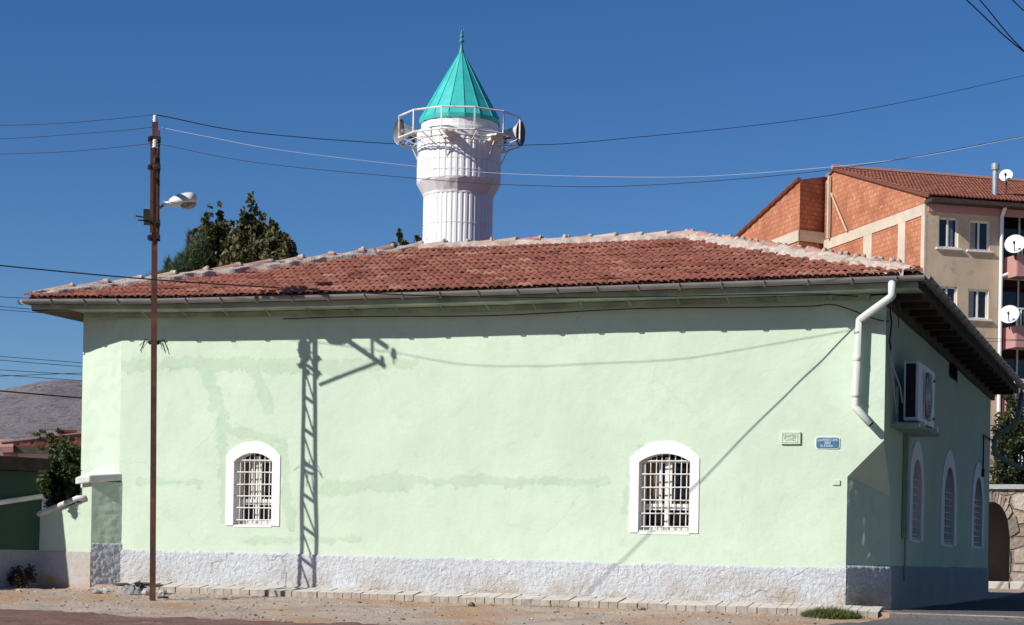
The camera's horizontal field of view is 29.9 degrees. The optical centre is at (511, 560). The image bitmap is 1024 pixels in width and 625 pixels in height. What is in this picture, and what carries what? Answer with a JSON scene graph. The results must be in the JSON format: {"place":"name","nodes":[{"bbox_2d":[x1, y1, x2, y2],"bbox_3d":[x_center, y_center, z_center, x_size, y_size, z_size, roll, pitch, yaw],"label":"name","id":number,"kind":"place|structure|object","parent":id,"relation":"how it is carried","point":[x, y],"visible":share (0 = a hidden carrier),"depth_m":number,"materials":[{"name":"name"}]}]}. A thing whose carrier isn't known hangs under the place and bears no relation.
{"place":"outdoors","nodes":[
{"label":"outdoors","id":0,"kind":"place"},
{"bbox_2d":[0,380,81,455],"bbox_3d":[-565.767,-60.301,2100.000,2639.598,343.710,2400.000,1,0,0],"label":"hill","id":1,"kind":"structure","parent":0,"point":[23,416],"depth_m":2107.57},
{"bbox_2d":[0,609,378,624],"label":"road","id":2,"kind":"structure","parent":0,"point":[30,617],"depth_m":16.66,"materials":[{"name":"grey asphalt"}]},
{"bbox_2d":[111,580,882,617],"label":"pavement","id":3,"kind":"structure","parent":0,"point":[506,598],"depth_m":18.84,"materials":[{"name":"beige concrete"}]},
{"bbox_2d":[0,584,1023,624],"bbox_3d":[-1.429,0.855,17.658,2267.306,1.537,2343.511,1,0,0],"label":"ground","id":4,"kind":"structure","parent":0,"point":[291,610],"depth_m":17.83,"materials":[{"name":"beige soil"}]},
{"bbox_2d":[0,439,13,452],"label":"shed","id":5,"kind":"structure","parent":4,"relation":"on","point":[6,447],"depth_m":40.51,"materials":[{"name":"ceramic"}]},
{"bbox_2d":[7,563,37,588],"bbox_3d":[-5.201,0.174,20.407,0.335,0.298,0.225,1,0,0],"label":"weed","id":6,"kind":"object","parent":4,"relation":"on","point":[19,579],"visible":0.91,"depth_m":20.38,"materials":[{"name":"green plant"}]},
{"bbox_2d":[0,456,49,588],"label":"annex","id":7,"kind":"object","parent":4,"relation":"on","point":[21,497],"visible":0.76,"depth_m":20.50,"materials":[{"name":"green paint"}]},
{"bbox_2d":[0,430,81,509],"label":"house","id":8,"kind":"structure","parent":4,"relation":"on","point":[27,447],"depth_m":42.01,"materials":[{"name":"ceramic"}]},
{"bbox_2d":[32,428,75,450],"bbox_3d":[-5.609,-0.713,23.535,0.606,1.850,0.444,1,0,0],"label":"dry shrub","id":9,"kind":"object","parent":4,"relation":"on","point":[62,439],"visible":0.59,"depth_m":23.45,"materials":[{"name":"green plant"}]},
{"bbox_2d":[36,441,80,507],"bbox_3d":[-4.935,-0.514,21.007,0.516,1.607,1.400,1,0,-13],"label":"bush","id":10,"kind":"object","parent":4,"relation":"on","point":[56,484],"visible":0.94,"depth_m":20.99,"materials":[{"name":"green plant"}]},
{"bbox_2d":[37,495,90,587],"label":"garden wall","id":11,"kind":"structure","parent":4,"relation":"on","point":[64,561],"depth_m":20.55,"materials":[{"name":"paint"}]},
{"bbox_2d":[91,590,101,593],"bbox_3d":[-4.258,0.325,19.697,0.107,0.051,0.080,1,0,-39],"label":"stone","id":12,"kind":"object","parent":4,"relation":"on","point":[96,592],"visible":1,"depth_m":19.67,"materials":[{"name":"beige stone"}]},
{"bbox_2d":[75,469,122,586],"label":"buttress","id":13,"kind":"structure","parent":4,"relation":"on","point":[101,537],"depth_m":20.49,"materials":[{"name":"green paint"}]},
{"bbox_2d":[98,582,166,594],"bbox_3d":[-3.940,0.283,19.853,0.748,0.135,0.304,1,0,25],"label":"rubble heap","id":14,"kind":"object","parent":4,"relation":"on","point":[136,588],"visible":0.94,"depth_m":19.77,"materials":[{"name":"grey stone"}]},
{"bbox_2d":[135,115,169,600],"bbox_3d":[-3.555,-1.900,18.576,0.357,4.985,0.944,1,0,0],"label":"utility pole","id":15,"kind":"object","parent":4,"relation":"on","point":[151,217],"visible":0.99,"depth_m":18.85,"materials":[{"name":"red metal"}]},
{"bbox_2d":[0,127,150,138],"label":"power line","id":16,"kind":"object","parent":15,"relation":"attached to","point":[73,134],"visible":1,"depth_m":19.26,"materials":[{"name":"grey metal"}]},
{"bbox_2d":[0,114,154,125],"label":"power line","id":17,"kind":"object","parent":15,"relation":"attached to","point":[80,121],"visible":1,"depth_m":19.18,"materials":[{"name":"grey metal"}]},
{"bbox_2d":[9,143,151,153],"bbox_3d":[-16.860,-4.572,22.724,28.514,0.794,0.306,1,0,18],"label":"power line","id":18,"kind":"object","parent":15,"relation":"attached to","point":[78,150],"visible":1,"depth_m":18.57,"materials":[{"name":"grey metal"}]},
{"bbox_2d":[160,192,197,209],"bbox_3d":[-3.324,-3.518,18.834,0.488,0.183,0.196,1,0,10],"label":"street lamp","id":19,"kind":"object","parent":15,"relation":"attached to","point":[187,200],"visible":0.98,"depth_m":18.75,"materials":[{"name":"metal"}]},
{"bbox_2d":[155,75,1023,145],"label":"power line","id":20,"kind":"object","parent":15,"relation":"attached to","point":[553,144],"visible":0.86,"depth_m":28.69,"materials":[{"name":"grey metal"}]},
{"bbox_2d":[157,136,1023,186],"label":"power line","id":21,"kind":"object","parent":15,"relation":"attached to","point":[599,186],"visible":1,"depth_m":17.22,"materials":[{"name":"grey metal"}]},
{"bbox_2d":[161,127,1021,176],"bbox_3d":[13.224,-5.835,15.686,33.931,4.884,0.328,1,0,11],"label":"telephone line","id":22,"kind":"object","parent":15,"relation":"attached to","point":[584,176],"visible":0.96,"depth_m":18.30,"materials":[{"name":"white metal"}]},
{"bbox_2d":[144,212,211,276],"bbox_3d":[-5.186,-2.563,29.599,1.200,5.733,1.454,1,0,0],"label":"pine tree","id":23,"kind":"object","parent":4,"relation":"on","point":[189,258],"visible":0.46,"depth_m":29.09,"materials":[{"name":"green plant"}]},
{"bbox_2d":[190,201,234,269],"bbox_3d":[-4.554,-2.620,29.995,1.250,5.889,1.426,1,0,0],"label":"tree","id":24,"kind":"object","parent":4,"relation":"on","point":[220,236],"visible":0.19,"depth_m":29.59,"materials":[{"name":"green plant"}]},
{"bbox_2d":[217,191,298,266],"bbox_3d":[-3.858,-2.635,29.166,1.499,5.964,2.047,1,0,0],"label":"tree","id":25,"kind":"object","parent":4,"relation":"on","point":[253,239],"visible":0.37,"depth_m":28.95,"materials":[{"name":"green plant"}]},
{"bbox_2d":[389,228,421,245],"bbox_3d":[-1.536,-2.142,27.003,0.473,5.099,0.135,1,0,0],"label":"sapling","id":26,"kind":"object","parent":4,"relation":"on","point":[400,236],"visible":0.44,"depth_m":26.98,"materials":[{"name":"green plant"}]},
{"bbox_2d":[17,228,1023,609],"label":"mosque","id":27,"kind":"structure","parent":4,"relation":"on","point":[615,448],"depth_m":19.24,"materials":[{"name":"green paint"}]},
{"bbox_2d":[225,441,280,526],"bbox_3d":[-2.676,-0.789,20.127,0.632,0.908,0.190,1,0,20],"label":"window","id":28,"kind":"structure","parent":27,"relation":"in","point":[252,497],"depth_m":20.13,"materials":[{"name":"white paint"}]},
{"bbox_2d":[0,265,857,297],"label":"service cable","id":29,"kind":"object","parent":27,"relation":"attached to","point":[428,295],"visible":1,"depth_m":17.06,"materials":[{"name":"black rubber"}]},
{"bbox_2d":[398,26,520,242],"bbox_3d":[-0.680,-4.935,24.600,1.570,3.818,1.570,1,0,0],"label":"minaret","id":30,"kind":"object","parent":27,"relation":"on","point":[459,121],"visible":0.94,"depth_m":24.20,"materials":[{"name":"white metal"}]},
{"bbox_2d":[393,119,416,144],"bbox_3d":[-1.271,-5.491,24.697,0.414,0.327,0.327,1,0,-30],"label":"loudspeaker","id":31,"kind":"object","parent":30,"relation":"attached to","point":[404,129],"visible":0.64,"depth_m":24.66,"materials":[{"name":"metal"}]},
{"bbox_2d":[498,121,524,146],"bbox_3d":[-0.075,-5.472,24.671,0.422,0.327,0.328,1,0,22],"label":"loudspeaker","id":32,"kind":"object","parent":30,"relation":"attached to","point":[514,131],"visible":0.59,"depth_m":24.64,"materials":[{"name":"metal"}]},
{"bbox_2d":[0,356,1016,427],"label":"power line","id":33,"kind":"object","parent":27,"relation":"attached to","point":[82,362],"visible":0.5,"depth_m":26.30,"materials":[{"name":"grey metal"}]},
{"bbox_2d":[0,360,1018,431],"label":"power line","id":34,"kind":"object","parent":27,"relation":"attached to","point":[82,366],"visible":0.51,"depth_m":26.27,"materials":[{"name":"grey metal"}]},
{"bbox_2d":[0,390,1023,470],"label":"power line","id":35,"kind":"object","parent":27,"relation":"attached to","point":[81,398],"visible":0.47,"depth_m":26.29,"materials":[{"name":"black rubber"}]},
{"bbox_2d":[8,297,1018,339],"bbox_3d":[5.481,-3.609,30.349,28.937,0.519,0.454,1,0,-18],"label":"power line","id":36,"kind":"object","parent":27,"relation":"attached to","point":[985,338],"visible":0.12,"depth_m":31.21,"materials":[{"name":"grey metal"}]},
{"bbox_2d":[4,375,1023,439],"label":"power line","id":37,"kind":"object","parent":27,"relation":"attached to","point":[81,380],"visible":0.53,"depth_m":26.32,"materials":[{"name":"grey metal"}]},
{"bbox_2d":[7,370,1023,427],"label":"power line","id":38,"kind":"object","parent":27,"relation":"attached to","point":[79,374],"visible":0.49,"depth_m":26.26,"materials":[{"name":"grey metal"}]},
{"bbox_2d":[283,304,888,321],"bbox_3d":[0.555,-2.363,18.826,6.224,0.192,0.080,1,0,19],"label":"wall cable","id":39,"kind":"object","parent":27,"relation":"attached to","point":[587,310],"depth_m":18.75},
{"bbox_2d":[629,441,699,534],"bbox_3d":[1.500,-0.696,18.611,0.690,0.916,0.196,1,0,20],"label":"window","id":40,"kind":"structure","parent":27,"relation":"in","point":[664,475],"depth_m":18.61,"materials":[{"name":"white paint"}]},
{"bbox_2d":[781,432,800,443],"bbox_3d":[2.628,-1.156,18.099,0.185,0.116,0.039,1,0,20],"label":"wall plaque","id":41,"kind":"object","parent":27,"relation":"attached to","point":[790,437],"depth_m":18.08,"materials":[{"name":"stone"}]},
{"bbox_2d":[815,437,839,448],"bbox_3d":[2.958,-1.102,17.985,0.228,0.114,0.024,1,0,20],"label":"street sign","id":42,"kind":"object","parent":27,"relation":"attached to","point":[827,442],"visible":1,"depth_m":17.98,"materials":[{"name":"blue metal"}]},
{"bbox_2d":[832,480,839,484],"bbox_3d":[3.033,-0.729,17.957,0.070,0.045,0.024,1,0,20],"label":"junction box","id":43,"kind":"object","parent":27,"relation":"attached to","point":[835,482],"visible":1,"depth_m":17.95,"materials":[{"name":"plastic"}]},
{"bbox_2d":[889,300,898,349],"bbox_3d":[3.561,-2.209,17.908,0.045,0.503,0.177,1,0,35],"label":"cable tail","id":44,"kind":"object","parent":27,"relation":"hanging from","point":[891,324],"visible":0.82,"depth_m":17.86},
{"bbox_2d":[889,309,902,413],"bbox_3d":[3.595,-1.896,18.017,0.062,1.026,0.383,1,0,28],"label":"cable bundle","id":45,"kind":"object","parent":27,"relation":"hanging from","point":[891,359],"visible":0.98,"depth_m":17.99,"materials":[{"name":"black metal"}]},
{"bbox_2d":[890,360,939,436],"bbox_3d":[3.930,-1.579,18.774,0.337,0.648,1.426,1,0,20],"label":"air conditioner","id":46,"kind":"object","parent":27,"relation":"attached to","point":[919,393],"visible":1,"depth_m":18.40,"materials":[{"name":"metal"}]},
{"bbox_2d":[908,441,923,542],"bbox_3d":[4.117,-0.704,19.816,0.134,1.058,1.024,1,0,20],"label":"window","id":47,"kind":"structure","parent":27,"relation":"in","point":[916,530],"depth_m":20.01,"materials":[{"name":"white paint"}]},
{"bbox_2d":[939,451,956,546],"bbox_3d":[5.009,-0.711,22.268,0.134,1.125,1.437,1,0,20],"label":"window","id":48,"kind":"structure","parent":27,"relation":"in","point":[948,498],"depth_m":22.52,"materials":[{"name":"white paint"}]},
{"bbox_2d":[970,463,984,548],"bbox_3d":[6.014,-0.710,25.029,0.134,1.129,1.453,1,0,20],"label":"window","id":49,"kind":"structure","parent":27,"relation":"in","point":[977,495],"depth_m":25.28,"materials":[{"name":"white paint"}]},
{"bbox_2d":[530,603,873,618],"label":"dry grass","id":50,"kind":"structure","parent":4,"relation":"on","point":[864,617],"depth_m":18.48,"materials":[{"name":"plant"}]},
{"bbox_2d":[799,603,862,619],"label":"grass","id":51,"kind":"structure","parent":4,"relation":"on","point":[831,613],"depth_m":17.50,"materials":[{"name":"green plant"}]},
{"bbox_2d":[733,163,1023,480],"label":"apartment building","id":52,"kind":"structure","parent":4,"relation":"on","point":[950,233],"depth_m":77.19,"materials":[{"name":"brick"}]},
{"bbox_2d":[940,286,955,302],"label":"window","id":53,"kind":"structure","parent":52,"relation":"in","point":[950,291],"depth_m":75.43,"materials":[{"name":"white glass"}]},
{"bbox_2d":[936,217,961,250],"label":"window","id":54,"kind":"structure","parent":52,"relation":"in","point":[947,240],"depth_m":75.36,"materials":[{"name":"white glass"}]},
{"bbox_2d":[966,221,993,252],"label":"window","id":55,"kind":"structure","parent":52,"relation":"in","point":[978,230],"depth_m":75.71,"materials":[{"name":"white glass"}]},
{"bbox_2d":[968,289,991,321],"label":"window","id":56,"kind":"structure","parent":52,"relation":"in","point":[977,299],"depth_m":75.71,"materials":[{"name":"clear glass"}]},
{"bbox_2d":[999,169,1012,193],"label":"satellite dish","id":57,"kind":"object","parent":52,"relation":"on","point":[1005,175],"visible":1,"depth_m":77.55,"materials":[{"name":"metal"}]},
{"bbox_2d":[999,305,1019,328],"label":"satellite dish","id":58,"kind":"object","parent":52,"relation":"attached to","point":[1009,314],"visible":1,"depth_m":74.97,"materials":[{"name":"metal"}]},
{"bbox_2d":[1001,348,1023,398],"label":"balcony","id":59,"kind":"structure","parent":52,"relation":"in","point":[1013,357],"depth_m":77.31,"materials":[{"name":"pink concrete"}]},
{"bbox_2d":[1002,279,1023,327],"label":"balcony","id":60,"kind":"structure","parent":52,"relation":"in","point":[1013,289],"depth_m":77.28,"materials":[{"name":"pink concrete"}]},
{"bbox_2d":[1003,217,1023,257],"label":"balcony","id":61,"kind":"structure","parent":52,"relation":"in","point":[1012,226],"depth_m":77.26,"materials":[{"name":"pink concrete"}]},
{"bbox_2d":[1004,235,1023,259],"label":"satellite dish","id":62,"kind":"object","parent":52,"relation":"attached to","point":[1014,244],"visible":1,"depth_m":74.98,"materials":[{"name":"metal"}]},
{"bbox_2d":[1005,419,1023,465],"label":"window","id":63,"kind":"structure","parent":52,"relation":"in","point":[1020,457],"depth_m":77.41,"materials":[{"name":"glass"}]},
{"bbox_2d":[988,484,1023,581],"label":"stone wall","id":64,"kind":"structure","parent":4,"relation":"on","point":[1006,537],"depth_m":33.05,"materials":[{"name":"beige stone"}]},
{"bbox_2d":[989,394,1023,483],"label":"tree","id":65,"kind":"object","parent":4,"relation":"on","point":[1012,447],"visible":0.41,"depth_m":35.82,"materials":[{"name":"green plant"}]},
{"bbox_2d":[0,0,1023,389],"label":"sky","id":66,"kind":"structure","parent":0,"point":[573,71],"materials":[{"name":"blue"}]},
{"bbox_2d":[12,340,1023,375],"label":"power line","id":67,"kind":"object","parent":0,"point":[75,373],"visible":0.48,"depth_m":26.40,"materials":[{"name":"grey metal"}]},
{"bbox_2d":[163,584,881,614],"bbox_3d":[-0.366,0.442,19.067,8.020,0.314,0.328,1,0,20],"label":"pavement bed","id":68,"kind":"object","parent":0,"point":[300,590],"visible":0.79,"depth_m":18.42,"materials":[{"name":"grey stone"}]},
{"bbox_2d":[829,592,1023,624],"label":"street","id":69,"kind":"structure","parent":0,"point":[1011,605],"depth_m":17.48,"materials":[{"name":"grey asphalt"}]},
{"bbox_2d":[989,581,1023,588],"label":"kerb","id":70,"kind":"structure","parent":69,"relation":"on","point":[1007,584],"depth_m":32.27,"materials":[{"name":"beige concrete"}]},
{"bbox_2d":[966,0,1023,51],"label":"power line","id":71,"kind":"object","parent":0,"point":[993,25],"visible":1,"depth_m":12.84,"materials":[{"name":"black rubber"}]},
{"bbox_2d":[980,0,1023,50],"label":"power line","id":72,"kind":"object","parent":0,"point":[1000,24],"visible":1,"depth_m":12.84,"materials":[{"name":"black rubber"}]}
]}

